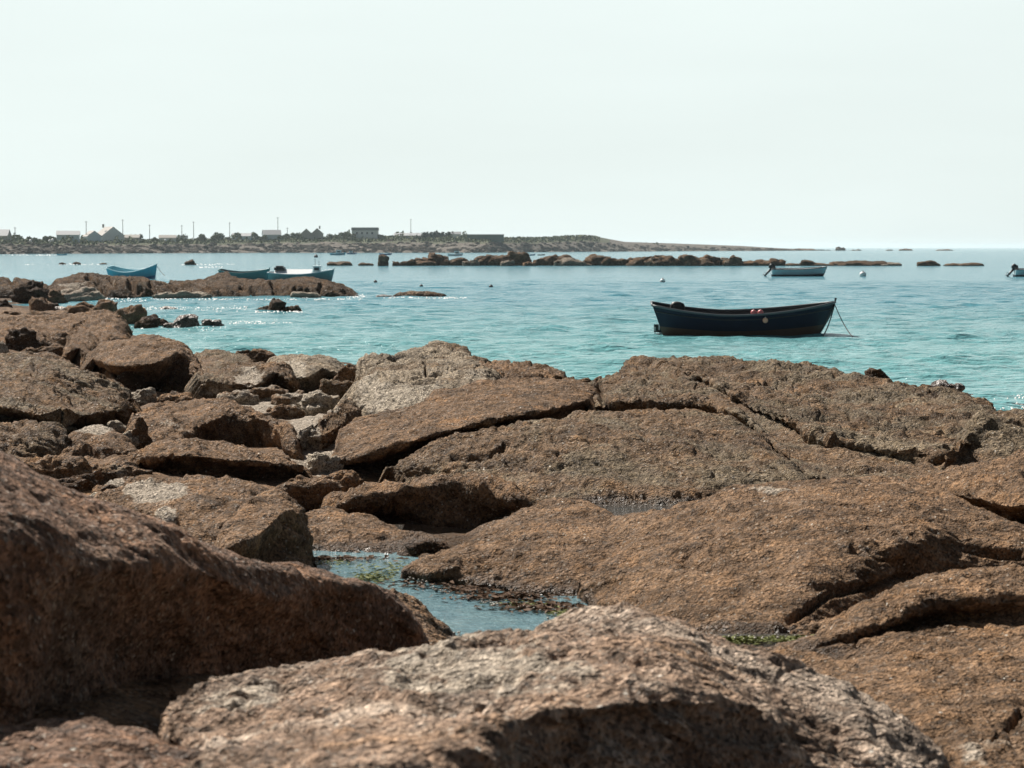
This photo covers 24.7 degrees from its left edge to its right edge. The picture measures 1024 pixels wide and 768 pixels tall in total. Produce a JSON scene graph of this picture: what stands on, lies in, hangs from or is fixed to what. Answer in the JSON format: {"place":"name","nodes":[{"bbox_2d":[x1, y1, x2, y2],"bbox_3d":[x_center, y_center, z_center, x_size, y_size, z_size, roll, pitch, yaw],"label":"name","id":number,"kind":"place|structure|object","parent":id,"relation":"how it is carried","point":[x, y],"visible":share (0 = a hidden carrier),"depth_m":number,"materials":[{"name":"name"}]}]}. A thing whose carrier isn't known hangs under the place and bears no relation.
{"place":"outdoors","nodes":[
{"label":"outdoors","id":0,"kind":"place"},
{"bbox_2d":[0,298,509,736],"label":"rocky ground","id":1,"kind":"structure","parent":0,"point":[142,703],"depth_m":8.23,"materials":[{"name":"stone"}]},
{"bbox_2d":[5,327,43,350],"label":"boulder","id":2,"kind":"object","parent":1,"relation":"on","point":[22,338],"visible":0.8,"depth_m":46.51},
{"bbox_2d":[0,276,49,297],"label":"rock","id":3,"kind":"object","parent":1,"relation":"on","point":[7,286],"visible":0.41,"depth_m":112.52,"materials":[{"name":"stone"}]},
{"bbox_2d":[9,280,48,303],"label":"rock","id":4,"kind":"object","parent":1,"relation":"on","point":[25,293],"visible":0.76,"depth_m":102.52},
{"bbox_2d":[0,419,71,457],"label":"rock","id":5,"kind":"object","parent":1,"relation":"on","point":[27,438],"visible":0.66,"depth_m":22.14,"materials":[{"name":"brown stone"}]},
{"bbox_2d":[0,414,76,434],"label":"rock slab","id":6,"kind":"object","parent":1,"relation":"on","point":[8,419],"visible":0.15,"depth_m":24.25,"materials":[{"name":"stone"}]},
{"bbox_2d":[28,297,54,311],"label":"rock","id":7,"kind":"object","parent":1,"relation":"on","point":[40,304],"visible":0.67,"depth_m":86.11,"materials":[{"name":"stone"}]},
{"bbox_2d":[20,343,63,356],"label":"rock","id":8,"kind":"object","parent":1,"relation":"on","point":[56,348],"visible":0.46,"depth_m":37.34,"materials":[{"name":"stone"}]},
{"bbox_2d":[46,289,68,302],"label":"rock","id":9,"kind":"object","parent":1,"relation":"on","point":[55,296],"visible":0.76,"depth_m":102.50,"materials":[{"name":"stone"}]},
{"bbox_2d":[24,454,104,483],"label":"rock","id":10,"kind":"object","parent":1,"relation":"on","point":[60,467],"visible":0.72,"depth_m":19.49,"materials":[{"name":"stone"}]},
{"bbox_2d":[0,309,132,350],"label":"rock slab","id":11,"kind":"object","parent":1,"relation":"on","point":[93,329],"visible":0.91,"depth_m":52.30,"materials":[{"name":"stone"}]},
{"bbox_2d":[0,351,141,428],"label":"rock slab","id":12,"kind":"object","parent":1,"relation":"on","point":[48,387],"visible":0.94,"depth_m":25.31,"materials":[{"name":"brown stone"}]},
{"bbox_2d":[56,301,93,313],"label":"rock","id":13,"kind":"object","parent":1,"relation":"on","point":[83,306],"visible":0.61,"depth_m":82.51,"materials":[{"name":"stone"}]},
{"bbox_2d":[58,474,97,491],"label":"rock","id":14,"kind":"object","parent":1,"relation":"on","point":[83,482],"visible":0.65,"depth_m":18.35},
{"bbox_2d":[61,287,105,301],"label":"rock","id":15,"kind":"object","parent":1,"relation":"on","point":[84,294],"visible":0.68,"depth_m":106.17,"materials":[{"name":"stone"}]},
{"bbox_2d":[62,340,116,379],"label":"boulder","id":16,"kind":"object","parent":1,"relation":"on","point":[75,352],"visible":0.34,"depth_m":35.74,"materials":[{"name":"stone"}]},
{"bbox_2d":[58,424,136,459],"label":"rock","id":17,"kind":"object","parent":1,"relation":"on","point":[98,441],"visible":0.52,"depth_m":22.21,"materials":[{"name":"stone"}]},
{"bbox_2d":[0,717,202,767],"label":"rock","id":18,"kind":"object","parent":1,"relation":"on","point":[85,742],"visible":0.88,"depth_m":6.00,"materials":[{"name":"stone"}]},
{"bbox_2d":[91,299,117,311],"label":"rock","id":19,"kind":"object","parent":1,"relation":"on","point":[107,304],"visible":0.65,"depth_m":81.38,"materials":[{"name":"stone"}]},
{"bbox_2d":[48,272,175,297],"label":"rock","id":20,"kind":"object","parent":1,"relation":"on","point":[108,286],"visible":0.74,"depth_m":114.53,"materials":[{"name":"stone"}]},
{"bbox_2d":[98,464,126,479],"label":"stone","id":21,"kind":"object","parent":1,"relation":"on","point":[112,472],"visible":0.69,"depth_m":19.69,"materials":[{"name":"brown stone"}]},
{"bbox_2d":[106,420,127,433],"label":"stone","id":22,"kind":"object","parent":1,"relation":"on","point":[118,426],"visible":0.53,"depth_m":23.94,"materials":[{"name":"stone"}]},
{"bbox_2d":[98,461,152,476],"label":"rock","id":23,"kind":"object","parent":1,"relation":"on","point":[133,469],"visible":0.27,"depth_m":19.98,"materials":[{"name":"stone"}]},
{"bbox_2d":[115,371,144,390],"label":"boulder","id":24,"kind":"object","parent":1,"relation":"on","point":[132,381],"visible":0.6,"depth_m":31.17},
{"bbox_2d":[117,304,147,323],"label":"rock","id":25,"kind":"object","parent":1,"relation":"on","point":[131,314],"visible":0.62,"depth_m":74.31,"materials":[{"name":"stone"}]},
{"bbox_2d":[132,417,151,445],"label":"stone","id":26,"kind":"object","parent":1,"relation":"on","point":[140,428],"visible":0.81,"depth_m":22.99,"materials":[{"name":"stone"}]},
{"bbox_2d":[80,334,206,392],"bbox_3d":[-5.155,0.375,32.950,1.962,2.129,5.046,-2,4,-26],"label":"boulder","id":27,"kind":"object","parent":1,"relation":"on","point":[159,363],"visible":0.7,"depth_m":31.91,"materials":[{"name":"stone"}]},
{"bbox_2d":[131,387,157,405],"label":"stone","id":28,"kind":"object","parent":1,"relation":"on","point":[143,396],"visible":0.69,"depth_m":28.29,"materials":[{"name":"stone"}]},
{"bbox_2d":[134,314,159,327],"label":"rock","id":29,"kind":"object","parent":1,"relation":"on","point":[151,321],"visible":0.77,"depth_m":70.83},
{"bbox_2d":[154,391,193,402],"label":"stone","id":30,"kind":"object","parent":1,"relation":"on","point":[174,396],"visible":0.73,"depth_m":28.25,"materials":[{"name":"stone"}]},
{"bbox_2d":[91,474,269,544],"bbox_3d":[-2.229,1.304,16.607,1.749,1.137,4.496,-1,3,-10],"label":"rock slab","id":31,"kind":"object","parent":1,"relation":"on","point":[204,508],"visible":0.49,"depth_m":16.50,"materials":[{"name":"stone"}]},
{"bbox_2d":[150,279,215,293],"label":"rock","id":32,"kind":"object","parent":1,"relation":"on","point":[190,285],"visible":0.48,"depth_m":118.08,"materials":[{"name":"stone"}]},
{"bbox_2d":[169,314,200,327],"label":"rock","id":33,"kind":"object","parent":1,"relation":"on","point":[186,320],"visible":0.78,"depth_m":71.60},
{"bbox_2d":[124,397,303,460],"bbox_3d":[-3.351,0.857,24.080,1.964,1.354,4.493,-2,4,-25],"label":"rock","id":34,"kind":"object","parent":1,"relation":"on","point":[227,420],"visible":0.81,"depth_m":23.68,"materials":[{"name":"stone"}]},
{"bbox_2d":[0,451,429,725],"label":"boulder","id":35,"kind":"object","parent":1,"relation":"on","point":[96,595],"visible":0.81,"depth_m":7.94,"materials":[{"name":"stone"}]},
{"bbox_2d":[129,437,312,480],"bbox_3d":[-2.559,1.074,20.808,2.260,1.188,1.312,2,4,27],"label":"rock","id":36,"kind":"object","parent":1,"relation":"on","point":[196,455],"visible":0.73,"depth_m":20.50,"materials":[{"name":"stone"}]},
{"bbox_2d":[216,390,259,405],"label":"stone","id":37,"kind":"object","parent":1,"relation":"on","point":[243,397],"visible":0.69,"depth_m":29.15,"materials":[{"name":"stone"}]},
{"bbox_2d":[181,349,301,398],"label":"rock","id":38,"kind":"object","parent":1,"relation":"on","point":[227,371],"visible":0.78,"depth_m":30.85,"materials":[{"name":"brown stone"}]},
{"bbox_2d":[235,348,275,362],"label":"rock","id":39,"kind":"object","parent":38,"relation":"on","point":[257,355],"visible":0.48,"depth_m":34.15,"materials":[{"name":"stone"}]},
{"bbox_2d":[215,488,316,567],"bbox_3d":[-1.522,1.325,14.758,0.897,1.186,2.285,0,3,0],"label":"rock","id":40,"kind":"object","parent":1,"relation":"on","point":[270,526],"visible":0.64,"depth_m":14.62,"materials":[{"name":"stone"}]},
{"bbox_2d":[249,384,288,402],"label":"stone","id":41,"kind":"object","parent":1,"relation":"on","point":[265,393],"visible":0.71,"depth_m":29.57,"materials":[{"name":"stone"}]},
{"bbox_2d":[194,271,358,296],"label":"rock","id":42,"kind":"object","parent":1,"relation":"on","point":[225,283],"visible":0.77,"depth_m":117.78,"materials":[{"name":"stone"}]},
{"bbox_2d":[263,404,305,418],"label":"stone","id":43,"kind":"object","parent":1,"relation":"on","point":[292,411],"visible":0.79,"depth_m":26.62,"materials":[{"name":"stone"}]},
{"bbox_2d":[271,390,303,406],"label":"stone","id":44,"kind":"object","parent":1,"relation":"on","point":[286,399],"visible":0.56,"depth_m":28.77,"materials":[{"name":"stone"}]},
{"bbox_2d":[266,354,343,393],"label":"rock","id":45,"kind":"object","parent":1,"relation":"on","point":[310,372],"visible":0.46,"depth_m":31.67,"materials":[{"name":"stone"}]},
{"bbox_2d":[275,475,345,509],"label":"rock","id":46,"kind":"object","parent":1,"relation":"on","point":[306,493],"visible":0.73,"depth_m":18.59,"materials":[{"name":"stone"}]},
{"bbox_2d":[302,429,327,450],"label":"stone","id":47,"kind":"object","parent":1,"relation":"on","point":[317,446],"visible":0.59,"depth_m":23.01,"materials":[{"name":"stone"}]},
{"bbox_2d":[296,390,339,415],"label":"stone","id":48,"kind":"object","parent":1,"relation":"on","point":[314,403],"visible":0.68,"depth_m":27.30,"materials":[{"name":"stone"}]},
{"bbox_2d":[306,452,343,474],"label":"rock","id":49,"kind":"object","parent":1,"relation":"on","point":[318,463],"visible":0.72,"depth_m":20.72,"materials":[{"name":"stone"}]},
{"bbox_2d":[296,398,361,448],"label":"rock","id":50,"kind":"object","parent":1,"relation":"on","point":[331,423],"visible":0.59,"depth_m":23.54,"materials":[{"name":"brown stone"}]},
{"bbox_2d":[319,379,352,399],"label":"stone","id":51,"kind":"object","parent":1,"relation":"on","point":[333,387],"visible":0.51,"depth_m":29.12,"materials":[{"name":"brown stone"}]},
{"bbox_2d":[320,470,364,491],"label":"stone","id":52,"kind":"object","parent":1,"relation":"on","point":[347,479],"visible":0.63,"depth_m":19.12,"materials":[{"name":"stone"}]},
{"bbox_2d":[333,364,356,381],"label":"rock","id":53,"kind":"object","parent":1,"relation":"on","point":[347,372],"visible":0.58,"depth_m":31.08,"materials":[{"name":"stone"}]},
{"bbox_2d":[305,506,444,557],"bbox_3d":[-1.053,1.510,16.665,1.490,1.144,2.549,0,3,0],"label":"rock","id":54,"kind":"object","parent":1,"relation":"on","point":[332,529],"visible":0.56,"depth_m":16.19,"materials":[{"name":"stone"}]},
{"bbox_2d":[333,340,501,415],"bbox_3d":[-1.016,0.493,27.962,2.200,1.885,7.095,0,3,0],"label":"rock","id":55,"kind":"object","parent":1,"relation":"on","point":[401,379],"visible":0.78,"depth_m":26.43,"materials":[{"name":"stone"}]},
{"bbox_2d":[386,588,455,645],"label":"rock","id":56,"kind":"object","parent":1,"relation":"on","point":[435,630],"visible":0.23,"depth_m":12.30,"materials":[{"name":"stone"}]},
{"bbox_2d":[321,471,533,528],"bbox_3d":[-0.630,1.326,18.513,2.036,1.309,1.647,0,3,0],"label":"rock","id":57,"kind":"object","parent":1,"relation":"on","point":[471,500],"visible":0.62,"depth_m":18.03,"materials":[{"name":"stone"}]},
{"bbox_2d":[313,551,586,635],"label":"tide pool","id":58,"kind":"structure","parent":1,"relation":"on","point":[463,616],"depth_m":13.54,"materials":[{"name":"liquid"}]},
{"bbox_2d":[397,539,449,556],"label":"rock","id":59,"kind":"object","parent":58,"relation":"in","point":[429,546],"visible":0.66,"depth_m":15.58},
{"bbox_2d":[314,555,590,613],"bbox_3d":[-0.488,1.203,14.320,0.808,0.035,3.090,-2,4,-33],"label":"brown seaweed","id":60,"kind":"object","parent":58,"relation":"on","point":[494,597],"visible":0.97,"depth_m":13.71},
{"bbox_2d":[315,555,813,644],"bbox_3d":[0.037,1.196,13.332,0.921,0.158,4.936,-2,4,-28],"label":"green algae","id":61,"kind":"object","parent":58,"relation":"in","point":[738,640],"visible":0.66,"depth_m":13.33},
{"bbox_2d":[331,377,598,469],"bbox_3d":[-0.346,0.736,23.724,2.491,1.449,6.548,1,4,22],"label":"rock slab","id":62,"kind":"object","parent":1,"relation":"on","point":[381,440],"visible":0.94,"depth_m":22.25,"materials":[{"name":"stone"}]},
{"bbox_2d":[400,497,614,595],"bbox_3d":[0.070,1.466,15.672,1.886,1.264,4.093,0,3,0],"label":"rock mound","id":63,"kind":"object","parent":1,"relation":"on","point":[550,546],"visible":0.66,"depth_m":14.53,"materials":[{"name":"stone"}]},
{"bbox_2d":[479,360,574,379],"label":"rock","id":64,"kind":"object","parent":1,"relation":"on","point":[514,369],"visible":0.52,"depth_m":27.32,"materials":[{"name":"stone"}]},
{"bbox_2d":[158,602,949,767],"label":"rock slab","id":65,"kind":"object","parent":1,"relation":"on","point":[623,685],"visible":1,"depth_m":6.66,"materials":[{"name":"stone"}]},
{"bbox_2d":[378,408,808,505],"bbox_3d":[0.649,1.004,20.214,3.978,1.397,4.671,0,3,0],"label":"rock slab","id":66,"kind":"object","parent":1,"relation":"on","point":[655,456],"visible":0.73,"depth_m":19.37,"materials":[{"name":"brown stone"}]},
{"bbox_2d":[595,503,673,515],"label":"shallow pool","id":67,"kind":"structure","parent":66,"relation":"on","point":[615,509],"depth_m":17.72,"materials":[{"name":"grey liquid"}]},
{"bbox_2d":[588,355,722,412],"bbox_3d":[1.525,0.620,26.272,2.176,1.760,7.288,0,3,0],"label":"rock","id":68,"kind":"object","parent":1,"relation":"on","point":[634,382],"visible":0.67,"depth_m":24.40,"materials":[{"name":"brown stone"}]},
{"bbox_2d":[712,634,799,646],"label":"shallow pool","id":69,"kind":"structure","parent":1,"relation":"on","point":[770,643],"depth_m":11.57,"materials":[{"name":"green liquid"}]},
{"bbox_2d":[577,475,1023,633],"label":"rock mound","id":70,"kind":"object","parent":1,"relation":"on","point":[783,557],"visible":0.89,"depth_m":13.40,"materials":[{"name":"stone"}]},
{"bbox_2d":[790,617,831,635],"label":"rock","id":71,"kind":"object","parent":1,"relation":"on","point":[811,627],"visible":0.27,"depth_m":11.66,"materials":[{"name":"stone"}]},
{"bbox_2d":[648,355,996,464],"bbox_3d":[3.662,0.731,24.409,3.623,1.854,10.140,-1,3,-11],"label":"rock slab","id":72,"kind":"object","parent":1,"relation":"on","point":[810,403],"visible":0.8,"depth_m":23.08,"materials":[{"name":"brown stone"}]},
{"bbox_2d":[695,382,941,479],"bbox_3d":[2.677,0.633,22.381,1.648,1.070,8.148,-1,3,-9],"label":"rock slab","id":73,"kind":"object","parent":72,"relation":"on","point":[815,461],"visible":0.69,"depth_m":19.82,"materials":[{"name":"brown stone"}]},
{"bbox_2d":[864,367,889,377],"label":"boulder","id":74,"kind":"object","parent":72,"relation":"on","point":[873,372],"visible":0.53,"depth_m":28.12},
{"bbox_2d":[930,379,964,391],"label":"boulder","id":75,"kind":"object","parent":72,"relation":"on","point":[960,387],"visible":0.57,"depth_m":27.11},
{"bbox_2d":[737,563,1023,767],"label":"rock slab","id":76,"kind":"object","parent":1,"relation":"on","point":[937,658],"visible":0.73,"depth_m":10.13,"materials":[{"name":"stone"}]},
{"bbox_2d":[909,449,1023,524],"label":"rock","id":77,"kind":"object","parent":1,"relation":"on","point":[996,486],"visible":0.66,"depth_m":15.96,"materials":[{"name":"stone"}]},
{"bbox_2d":[933,408,1023,473],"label":"rock","id":78,"kind":"object","parent":1,"relation":"on","point":[987,435],"visible":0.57,"depth_m":18.72,"materials":[{"name":"brown stone"}]},
{"bbox_2d":[0,236,851,253],"bbox_3d":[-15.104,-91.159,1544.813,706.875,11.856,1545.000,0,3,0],"label":"headland","id":79,"kind":"structure","parent":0,"point":[603,241],"depth_m":1133.53,"materials":[{"name":"stone"}]},
{"bbox_2d":[56,231,79,241],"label":"house","id":80,"kind":"structure","parent":79,"relation":"on","point":[74,235],"depth_m":988.81,"materials":[{"name":"paint"}]},
{"bbox_2d":[83,231,101,241],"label":"house","id":81,"kind":"structure","parent":79,"relation":"on","point":[93,236],"depth_m":1009.10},
{"bbox_2d":[98,224,124,241],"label":"house","id":82,"kind":"structure","parent":79,"relation":"on","point":[109,233],"depth_m":1021.56,"materials":[{"name":"paint"}]},
{"bbox_2d":[0,230,599,244],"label":"coastal scrub","id":83,"kind":"object","parent":79,"relation":"on","point":[449,238],"visible":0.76,"depth_m":1129.91,"materials":[{"name":"green plant"}]},
{"bbox_2d":[351,227,378,238],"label":"house","id":84,"kind":"structure","parent":79,"relation":"on","point":[366,232],"depth_m":1150.37,"materials":[{"name":"paint"}]},
{"bbox_2d":[0,239,829,253],"bbox_3d":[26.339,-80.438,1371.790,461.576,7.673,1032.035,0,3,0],"label":"shore boulders","id":85,"kind":"object","parent":79,"relation":"on","point":[44,248],"visible":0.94,"depth_m":1090.44,"materials":[{"name":"stone"}]},
{"bbox_2d":[465,234,503,241],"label":"house","id":86,"kind":"structure","parent":79,"relation":"on","point":[496,237],"depth_m":1163.43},
{"bbox_2d":[0,248,1023,410],"bbox_3d":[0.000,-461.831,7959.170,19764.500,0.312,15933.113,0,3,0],"label":"sea water","id":87,"kind":"structure","parent":0,"point":[909,321],"depth_m":92.99,"materials":[{"name":"liquid"}]},
{"bbox_2d":[105,263,156,278],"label":"rowing boat","id":88,"kind":"object","parent":87,"relation":"on","point":[149,272],"visible":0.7,"depth_m":183.14,"materials":[{"name":"blue paint"}]},
{"bbox_2d":[152,290,211,298],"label":"rock","id":89,"kind":"object","parent":87,"relation":"in","point":[183,294],"visible":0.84,"depth_m":112.14,"materials":[{"name":"stone"}]},
{"bbox_2d":[218,267,269,279],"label":"rowing boat","id":90,"kind":"object","parent":87,"relation":"on","point":[259,274],"visible":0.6,"depth_m":171.25,"materials":[{"name":"blue paint"}]},
{"bbox_2d":[267,298,285,310],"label":"rock","id":91,"kind":"object","parent":87,"relation":"in","point":[276,304],"visible":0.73,"depth_m":90.00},
{"bbox_2d":[267,265,333,280],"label":"fishing boat","id":92,"kind":"object","parent":87,"relation":"on","point":[281,272],"visible":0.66,"depth_m":167.34,"materials":[{"name":"blue paint"}]},
{"bbox_2d":[290,291,320,297],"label":"rock","id":93,"kind":"object","parent":87,"relation":"in","point":[304,294],"visible":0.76,"depth_m":114.19,"materials":[{"name":"stone"}]},
{"bbox_2d":[393,290,445,296],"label":"rock","id":94,"kind":"object","parent":87,"relation":"in","point":[421,293],"visible":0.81,"depth_m":116.65,"materials":[{"name":"stone"}]},
{"bbox_2d":[426,252,449,265],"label":"rock","id":95,"kind":"object","parent":87,"relation":"in","point":[439,260],"visible":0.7,"depth_m":316.14,"materials":[{"name":"stone"}]},
{"bbox_2d":[482,254,507,265],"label":"rock","id":96,"kind":"object","parent":87,"relation":"in","point":[495,260],"visible":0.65,"depth_m":315.60,"materials":[{"name":"stone"}]},
{"bbox_2d":[505,251,531,265],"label":"rock","id":97,"kind":"object","parent":87,"relation":"in","point":[519,258],"visible":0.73,"depth_m":315.59,"materials":[{"name":"stone"}]},
{"bbox_2d":[19,254,1023,409],"bbox_3d":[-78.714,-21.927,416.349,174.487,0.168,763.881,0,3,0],"label":"sea foam","id":98,"kind":"object","parent":87,"relation":"on","point":[319,299],"visible":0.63,"depth_m":108.66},
{"bbox_2d":[554,257,591,265],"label":"rock","id":99,"kind":"object","parent":87,"relation":"in","point":[567,261],"visible":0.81,"depth_m":312.90,"materials":[{"name":"stone"}]},
{"bbox_2d":[584,254,607,265],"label":"rock","id":100,"kind":"object","parent":87,"relation":"in","point":[594,260],"visible":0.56,"depth_m":315.84,"materials":[{"name":"stone"}]},
{"bbox_2d":[626,256,654,265],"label":"rock","id":101,"kind":"object","parent":87,"relation":"in","point":[637,261],"visible":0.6,"depth_m":312.80,"materials":[{"name":"stone"}]},
{"bbox_2d":[644,255,682,265],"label":"rock","id":102,"kind":"object","parent":87,"relation":"in","point":[668,260],"visible":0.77,"depth_m":311.13,"materials":[{"name":"stone"}]},
{"bbox_2d":[678,254,715,265],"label":"rock","id":103,"kind":"object","parent":87,"relation":"in","point":[688,260],"visible":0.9,"depth_m":310.75,"materials":[{"name":"stone"}]},
{"bbox_2d":[722,255,743,265],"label":"rock","id":104,"kind":"object","parent":87,"relation":"in","point":[733,260],"visible":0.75,"depth_m":310.70,"materials":[{"name":"stone"}]},
{"bbox_2d":[650,298,836,336],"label":"wooden boat","id":105,"kind":"object","parent":87,"relation":"on","point":[677,318],"visible":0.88,"depth_m":64.75,"materials":[{"name":"blue paint"}]},
{"bbox_2d":[762,263,826,275],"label":"motorboat","id":106,"kind":"object","parent":87,"relation":"on","point":[808,271],"visible":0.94,"depth_m":198.42,"materials":[{"name":"grey paint"}]},
{"bbox_2d":[838,260,886,265],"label":"rock","id":107,"kind":"object","parent":87,"relation":"in","point":[862,263],"visible":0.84,"depth_m":313.23,"materials":[{"name":"stone"}]},
{"bbox_2d":[0,0,1023,247],"label":"sky","id":108,"kind":"structure","parent":0,"point":[754,123],"materials":[{"name":"white"}]},
{"bbox_2d":[315,502,805,638],"bbox_3d":[0.138,1.121,14.266,2.775,0.232,7.364,0,3,-4],"label":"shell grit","id":109,"kind":"object","parent":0,"point":[497,603],"visible":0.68,"depth_m":13.48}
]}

